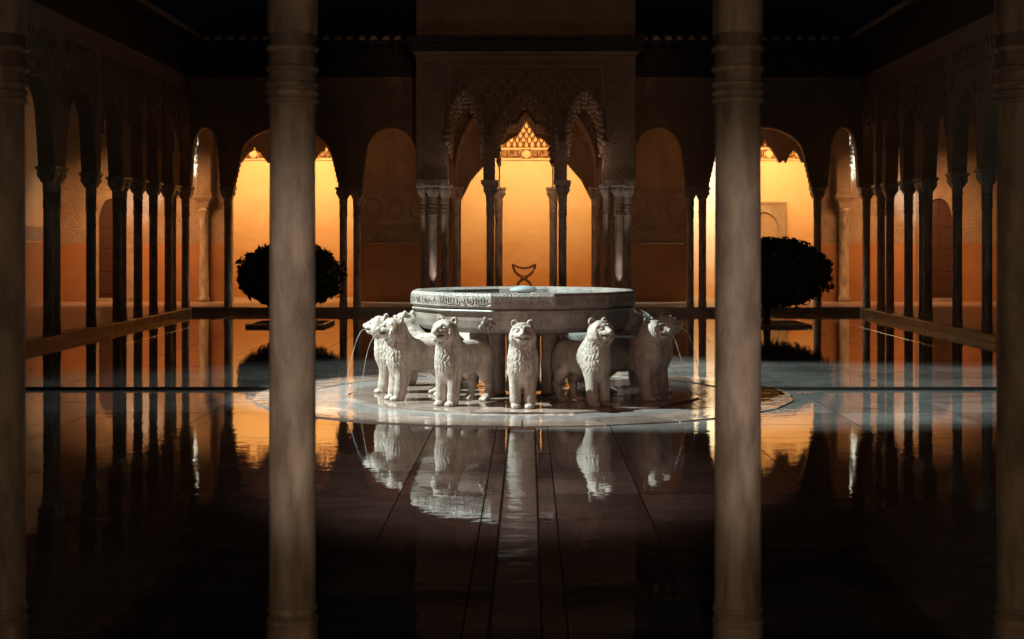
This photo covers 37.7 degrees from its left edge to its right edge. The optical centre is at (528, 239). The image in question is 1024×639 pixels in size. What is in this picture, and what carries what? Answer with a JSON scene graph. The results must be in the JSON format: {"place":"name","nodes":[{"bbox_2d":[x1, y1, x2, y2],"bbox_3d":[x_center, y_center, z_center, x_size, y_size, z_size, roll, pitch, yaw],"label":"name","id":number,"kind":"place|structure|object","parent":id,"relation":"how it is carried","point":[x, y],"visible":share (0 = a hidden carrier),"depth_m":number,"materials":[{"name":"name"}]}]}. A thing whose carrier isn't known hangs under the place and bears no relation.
{"place":"outdoors","nodes":[
{"label":"outdoors","id":0,"kind":"place"},
{"bbox_2d":[0,0,28,638],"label":"marble column","id":1,"kind":"structure","parent":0,"point":[14,101],"depth_m":5.94,"materials":[{"name":"beige stone"}]},
{"bbox_2d":[26,302,206,350],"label":"gallery floor","id":2,"kind":"structure","parent":0,"point":[73,321],"depth_m":30.56,"materials":[{"name":"stone"}]},
{"bbox_2d":[25,87,42,304],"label":"gallery wall","id":3,"kind":"structure","parent":2,"relation":"on","point":[34,231],"depth_m":37.71,"materials":[{"name":"ceramic"}]},
{"bbox_2d":[35,166,61,334],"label":"marble column","id":4,"kind":"structure","parent":2,"relation":"on","point":[48,176],"depth_m":25.72,"materials":[{"name":"beige stone"}]},
{"bbox_2d":[54,167,68,332],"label":"marble column","id":5,"kind":"structure","parent":2,"relation":"on","point":[57,256],"depth_m":26.08,"materials":[{"name":"beige stone"}]},
{"bbox_2d":[79,172,102,325],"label":"marble column","id":6,"kind":"structure","parent":2,"relation":"on","point":[91,181],"depth_m":28.22,"materials":[{"name":"beige stone"}]},
{"bbox_2d":[106,177,128,320],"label":"marble column","id":7,"kind":"structure","parent":2,"relation":"on","point":[117,185],"depth_m":30.02,"materials":[{"name":"beige stone"}]},
{"bbox_2d":[122,177,132,319],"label":"marble column","id":8,"kind":"structure","parent":2,"relation":"on","point":[124,250],"depth_m":30.39,"materials":[{"name":"beige stone"}]},
{"bbox_2d":[130,180,148,316],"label":"marble column","id":9,"kind":"structure","parent":2,"relation":"on","point":[138,188],"depth_m":31.61,"materials":[{"name":"beige stone"}]},
{"bbox_2d":[145,182,163,313],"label":"marble column","id":10,"kind":"structure","parent":2,"relation":"on","point":[153,190],"depth_m":32.92,"materials":[{"name":"beige stone"}]},
{"bbox_2d":[161,184,177,310],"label":"marble column","id":11,"kind":"structure","parent":2,"relation":"on","point":[168,191],"depth_m":34.32,"materials":[{"name":"beige stone"}]},
{"bbox_2d":[173,185,181,309],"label":"marble column","id":12,"kind":"structure","parent":2,"relation":"on","point":[174,242],"depth_m":34.69,"materials":[{"name":"beige stone"}]},
{"bbox_2d":[26,0,203,186],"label":"arcade wall","id":13,"kind":"structure","parent":12,"relation":"on","point":[122,67],"depth_m":29.61,"materials":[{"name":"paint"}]},
{"bbox_2d":[179,187,194,306],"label":"marble column","id":14,"kind":"structure","parent":2,"relation":"on","point":[186,194],"depth_m":36.02,"materials":[{"name":"beige stone"}]},
{"bbox_2d":[192,128,214,301],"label":"engaged pier","id":15,"kind":"structure","parent":2,"relation":"on","point":[203,196],"depth_m":39.08,"materials":[{"name":"stone"}]},
{"bbox_2d":[265,0,318,638],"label":"marble column","id":16,"kind":"structure","parent":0,"point":[292,68],"depth_m":5.92,"materials":[{"name":"beige stone"}]},
{"bbox_2d":[26,313,996,638],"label":"court floor","id":17,"kind":"structure","parent":0,"point":[146,481],"depth_m":10.13,"materials":[{"name":"stone"}]},
{"bbox_2d":[245,320,334,326],"bbox_3d":[-4.910,1.740,31.000,1.600,0.059,1.600,0,0,0],"label":"tree pit","id":18,"kind":"object","parent":17,"relation":"on","point":[265,323],"visible":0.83,"depth_m":30.90,"materials":[{"name":"soil"}]},
{"bbox_2d":[234,242,347,306],"bbox_3d":[-4.899,0.872,31.073,2.312,1.851,2.282,0,0,0],"label":"round shrub","id":19,"kind":"object","parent":18,"relation":"on","point":[252,278],"visible":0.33,"depth_m":30.41,"materials":[{"name":"green plant"}]},
{"bbox_2d":[253,370,792,431],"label":"fountain platform","id":20,"kind":"structure","parent":17,"relation":"on","point":[416,406],"depth_m":15.78,"materials":[{"name":"stone"}]},
{"bbox_2d":[345,313,435,393],"bbox_3d":[-1.477,1.298,17.150,1.249,0.903,0.355,0,0,0],"label":"lion statue","id":21,"kind":"object","parent":20,"relation":"on","point":[371,325],"visible":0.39,"depth_m":17.03,"materials":[{"name":"stone"}]},
{"bbox_2d":[359,315,435,400],"bbox_3d":[-1.287,1.288,16.441,1.253,0.923,0.358,0,0,-30],"label":"lion statue","id":22,"kind":"object","parent":20,"relation":"on","point":[407,353],"visible":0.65,"depth_m":16.26,"materials":[{"name":"stone"}]},
{"bbox_2d":[396,310,463,385],"bbox_3d":[-1.201,1.299,17.809,1.082,0.903,0.348,0,0,30],"label":"lion statue","id":23,"kind":"object","parent":20,"relation":"on","point":[412,324],"visible":0.18,"depth_m":17.85,"materials":[{"name":"stone"}]},
{"bbox_2d":[431,316,494,406],"bbox_3d":[-0.718,1.280,16.011,0.355,0.939,1.056,0,0,30],"label":"lion statue","id":24,"kind":"object","parent":20,"relation":"on","point":[456,358],"visible":1,"depth_m":15.74,"materials":[{"name":"stone"}]},
{"bbox_2d":[459,332,488,384],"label":"lion statue","id":25,"kind":"object","parent":20,"relation":"on","point":[472,336],"visible":0.07,"depth_m":17.92,"materials":[{"name":"stone"}]},
{"bbox_2d":[506,319,538,408],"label":"lion statue","id":26,"kind":"object","parent":20,"relation":"on","point":[522,371],"visible":1,"depth_m":15.48,"materials":[{"name":"stone"}]},
{"bbox_2d":[410,285,635,393],"bbox_3d":[-0.060,1.125,17.150,2.535,1.201,2.535,0,0,0],"label":"fountain basin","id":27,"kind":"object","parent":20,"relation":"on","point":[551,312],"visible":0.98,"depth_m":16.18,"materials":[{"name":"stone"}]},
{"bbox_2d":[557,332,586,384],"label":"lion statue","id":28,"kind":"object","parent":20,"relation":"on","point":[573,336],"visible":0.12,"depth_m":17.92,"materials":[{"name":"stone"}]},
{"bbox_2d":[551,317,614,406],"bbox_3d":[0.598,1.284,16.010,0.346,0.932,1.074,0,0,-30],"label":"lion statue","id":29,"kind":"object","parent":20,"relation":"on","point":[588,358],"visible":1,"depth_m":15.73,"materials":[{"name":"stone"}]},
{"bbox_2d":[583,309,650,385],"bbox_3d":[1.077,1.292,17.807,1.027,0.915,0.349,0,0,-30],"label":"lion statue","id":30,"kind":"object","parent":20,"relation":"on","point":[633,325],"visible":0.17,"depth_m":17.84,"materials":[{"name":"stone"}]},
{"bbox_2d":[610,317,689,400],"bbox_3d":[1.172,1.300,16.439,1.292,0.899,0.369,0,0,30],"label":"lion statue","id":31,"kind":"object","parent":20,"relation":"on","point":[639,354],"visible":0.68,"depth_m":16.25,"materials":[{"name":"stone"}]},
{"bbox_2d":[610,312,701,392],"bbox_3d":[1.359,1.293,17.150,1.262,0.914,0.349,0,0,0],"label":"lion statue","id":32,"kind":"object","parent":20,"relation":"on","point":[674,325],"visible":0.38,"depth_m":17.04,"materials":[{"name":"stone"}]},
{"bbox_2d":[761,320,811,326],"bbox_3d":[4.920,1.740,31.000,1.600,0.059,1.600,0,0,0],"label":"tree pit","id":33,"kind":"object","parent":17,"relation":"on","point":[785,323],"visible":0.51,"depth_m":30.20,"materials":[{"name":"soil"}]},
{"bbox_2d":[761,236,834,323],"bbox_3d":[5.130,0.857,30.998,2.492,1.881,2.423,0,0,0],"label":"round shrub","id":34,"kind":"object","parent":33,"relation":"on","point":[795,272],"visible":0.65,"depth_m":30.26,"materials":[{"name":"green plant"}]},
{"bbox_2d":[416,0,634,34],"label":"wall","id":35,"kind":"structure","parent":0,"point":[525,17],"depth_m":34.20,"materials":[{"name":"paint"}]},
{"bbox_2d":[147,0,903,46],"label":"sky","id":36,"kind":"structure","parent":0,"point":[195,14],"materials":[{"name":"black"}]},
{"bbox_2d":[185,297,866,316],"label":"gallery floor","id":37,"kind":"structure","parent":0,"point":[242,305],"depth_m":35.97,"materials":[{"name":"stone"}]},
{"bbox_2d":[219,187,236,306],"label":"marble column","id":38,"kind":"structure","parent":37,"relation":"on","point":[227,194],"depth_m":36.02,"materials":[{"name":"beige stone"}]},
{"bbox_2d":[190,14,415,186],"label":"arcade wall","id":39,"kind":"structure","parent":38,"relation":"on","point":[365,96],"depth_m":35.96,"materials":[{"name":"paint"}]},
{"bbox_2d":[335,187,349,306],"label":"marble column","id":40,"kind":"structure","parent":37,"relation":"on","point":[343,194],"depth_m":36.02,"materials":[{"name":"beige stone"}]},
{"bbox_2d":[349,187,364,306],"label":"marble column","id":41,"kind":"structure","parent":37,"relation":"on","point":[356,193],"depth_m":36.02,"materials":[{"name":"beige stone"}]},
{"bbox_2d":[416,185,428,288],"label":"marble column","id":42,"kind":"structure","parent":37,"relation":"on","point":[424,215],"depth_m":34.37,"materials":[{"name":"stone"}]},
{"bbox_2d":[424,184,440,287],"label":"marble column","id":43,"kind":"structure","parent":37,"relation":"on","point":[433,191],"depth_m":33.81,"materials":[{"name":"grey stone"}]},
{"bbox_2d":[406,35,645,186],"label":"pavilion","id":44,"kind":"structure","parent":43,"relation":"on","point":[496,88],"depth_m":33.76,"materials":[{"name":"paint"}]},
{"bbox_2d":[439,185,452,287],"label":"marble column","id":45,"kind":"structure","parent":37,"relation":"on","point":[445,192],"depth_m":34.37,"materials":[{"name":"grey stone"}]},
{"bbox_2d":[450,187,462,286],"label":"marble column","id":46,"kind":"structure","parent":37,"relation":"on","point":[456,194],"depth_m":36.11,"materials":[{"name":"stone"}]},
{"bbox_2d":[482,184,498,286],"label":"marble column","id":47,"kind":"structure","parent":37,"relation":"on","point":[490,191],"depth_m":33.82,"materials":[{"name":"stone"}]},
{"bbox_2d":[494,187,505,285],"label":"marble column","id":48,"kind":"structure","parent":37,"relation":"on","point":[499,197],"depth_m":36.11,"materials":[{"name":"grey stone"}]},
{"bbox_2d":[233,122,813,296],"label":"glowing wall","id":49,"kind":"structure","parent":37,"relation":"on","point":[525,174],"depth_m":42.50,"materials":[{"name":"orange paint"}]},
{"bbox_2d":[761,202,786,239],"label":"wall niche","id":50,"kind":"object","parent":49,"relation":"attached to","point":[773,219],"depth_m":42.43,"materials":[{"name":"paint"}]},
{"bbox_2d":[512,264,535,285],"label":"folding chair","id":51,"kind":"object","parent":37,"relation":"on","point":[521,276],"visible":0.77,"depth_m":40.37,"materials":[{"name":"brown wood"}]},
{"bbox_2d":[61,100,996,301],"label":"hall wall","id":52,"kind":"structure","parent":37,"relation":"on","point":[390,238],"depth_m":39.40,"materials":[{"name":"paint"}]},
{"bbox_2d":[96,185,133,301],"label":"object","id":53,"kind":"structure","parent":52,"relation":"attached to","point":[104,240],"depth_m":39.29,"materials":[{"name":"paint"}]},
{"bbox_2d":[99,199,112,297],"bbox_3d":[-11.097,0.270,39.356,0.366,2.720,0.057,0,0,0],"label":"door leaf","id":54,"kind":"structure","parent":53,"relation":"in","point":[106,214],"depth_m":39.33,"materials":[{"name":"red wood"}]},
{"bbox_2d":[917,185,951,301],"bbox_3d":[10.760,0.100,39.212,1.120,3.060,0.348,0,0,0],"label":"pointed door","id":55,"kind":"structure","parent":52,"relation":"attached to","point":[942,248],"depth_m":39.33,"materials":[{"name":"paint"}]},
{"bbox_2d":[932,199,937,297],"bbox_3d":[10.573,0.270,39.356,0.366,2.720,0.057,0,0,0],"label":"door leaf","id":56,"kind":"structure","parent":55,"relation":"in","point":[935,202],"depth_m":39.34,"materials":[{"name":"red wood"}]},
{"bbox_2d":[938,198,951,297],"bbox_3d":[10.947,0.270,39.356,0.366,2.720,0.057,0,0,0],"label":"door leaf","id":57,"kind":"structure","parent":55,"relation":"in","point":[944,214],"depth_m":39.34,"materials":[{"name":"red wood"}]},
{"bbox_2d":[546,187,557,285],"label":"marble column","id":58,"kind":"structure","parent":37,"relation":"on","point":[552,195],"depth_m":36.11,"materials":[{"name":"stone"}]},
{"bbox_2d":[554,184,570,286],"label":"marble column","id":59,"kind":"structure","parent":37,"relation":"on","point":[562,191],"depth_m":33.82,"materials":[{"name":"stone"}]},
{"bbox_2d":[589,187,601,286],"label":"marble column","id":60,"kind":"structure","parent":37,"relation":"on","point":[595,194],"depth_m":36.11,"materials":[{"name":"beige stone"}]},
{"bbox_2d":[599,185,612,287],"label":"marble column","id":61,"kind":"structure","parent":37,"relation":"on","point":[606,192],"depth_m":34.37,"materials":[{"name":"stone"}]},
{"bbox_2d":[610,184,626,287],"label":"marble column","id":62,"kind":"structure","parent":37,"relation":"on","point":[618,191],"depth_m":33.81,"materials":[{"name":"grey stone"}]},
{"bbox_2d":[623,185,635,309],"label":"marble column","id":63,"kind":"structure","parent":37,"relation":"on","point":[627,201],"depth_m":34.37,"materials":[{"name":"beige stone"}]},
{"bbox_2d":[682,187,697,306],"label":"marble column","id":64,"kind":"structure","parent":37,"relation":"on","point":[689,193],"depth_m":36.02,"materials":[{"name":"beige stone"}]},
{"bbox_2d":[696,187,710,306],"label":"marble column","id":65,"kind":"structure","parent":37,"relation":"on","point":[703,194],"depth_m":36.02,"materials":[{"name":"beige stone"}]},
{"bbox_2d":[809,187,825,306],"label":"marble column","id":66,"kind":"structure","parent":37,"relation":"on","point":[817,194],"depth_m":36.01,"materials":[{"name":"beige stone"}]},
{"bbox_2d":[711,0,764,638],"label":"marble column","id":67,"kind":"structure","parent":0,"point":[737,84],"depth_m":5.92,"materials":[{"name":"beige stone"}]},
{"bbox_2d":[845,302,996,344],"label":"gallery floor","id":68,"kind":"structure","parent":0,"point":[941,321],"depth_m":31.49,"materials":[{"name":"stone"}]},
{"bbox_2d":[833,128,855,301],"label":"engaged pier","id":69,"kind":"structure","parent":68,"relation":"on","point":[844,196],"depth_m":39.09,"materials":[{"name":"stone"}]},
{"bbox_2d":[857,187,873,306],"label":"marble column","id":70,"kind":"structure","parent":68,"relation":"on","point":[866,194],"depth_m":36.02,"materials":[{"name":"beige stone"}]},
{"bbox_2d":[635,14,861,186],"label":"arcade wall","id":71,"kind":"structure","parent":70,"relation":"on","point":[810,104],"depth_m":35.96,"materials":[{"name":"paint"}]},
{"bbox_2d":[871,185,885,309],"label":"marble column","id":72,"kind":"structure","parent":68,"relation":"on","point":[880,214],"depth_m":34.52,"materials":[{"name":"beige stone"}]},
{"bbox_2d":[847,0,996,186],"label":"arcade wall","id":73,"kind":"structure","parent":72,"relation":"on","point":[926,64],"depth_m":30.27,"materials":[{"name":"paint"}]},
{"bbox_2d":[880,183,899,311],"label":"marble column","id":74,"kind":"structure","parent":68,"relation":"on","point":[889,191],"depth_m":33.67,"materials":[{"name":"beige stone"}]},
{"bbox_2d":[898,180,915,315],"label":"marble column","id":75,"kind":"structure","parent":68,"relation":"on","point":[907,188],"depth_m":32.02,"materials":[{"name":"beige stone"}]},
{"bbox_2d":[912,178,922,318],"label":"marble column","id":76,"kind":"structure","parent":68,"relation":"on","point":[920,211],"depth_m":30.83,"materials":[{"name":"beige stone"}]},
{"bbox_2d":[917,177,938,319],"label":"marble column","id":77,"kind":"structure","parent":68,"relation":"on","point":[927,186],"depth_m":30.46,"materials":[{"name":"beige stone"}]},
{"bbox_2d":[945,173,969,325],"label":"marble column","id":78,"kind":"structure","parent":68,"relation":"on","point":[956,182],"depth_m":28.37,"materials":[{"name":"beige stone"}]},
{"bbox_2d":[974,168,996,331],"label":"marble column","id":79,"kind":"structure","parent":68,"relation":"on","point":[986,178],"depth_m":26.52,"materials":[{"name":"beige stone"}]},
{"bbox_2d":[993,0,1023,638],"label":"marble column","id":80,"kind":"structure","parent":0,"point":[1008,101],"depth_m":5.93,"materials":[{"name":"beige stone"}]}
]}

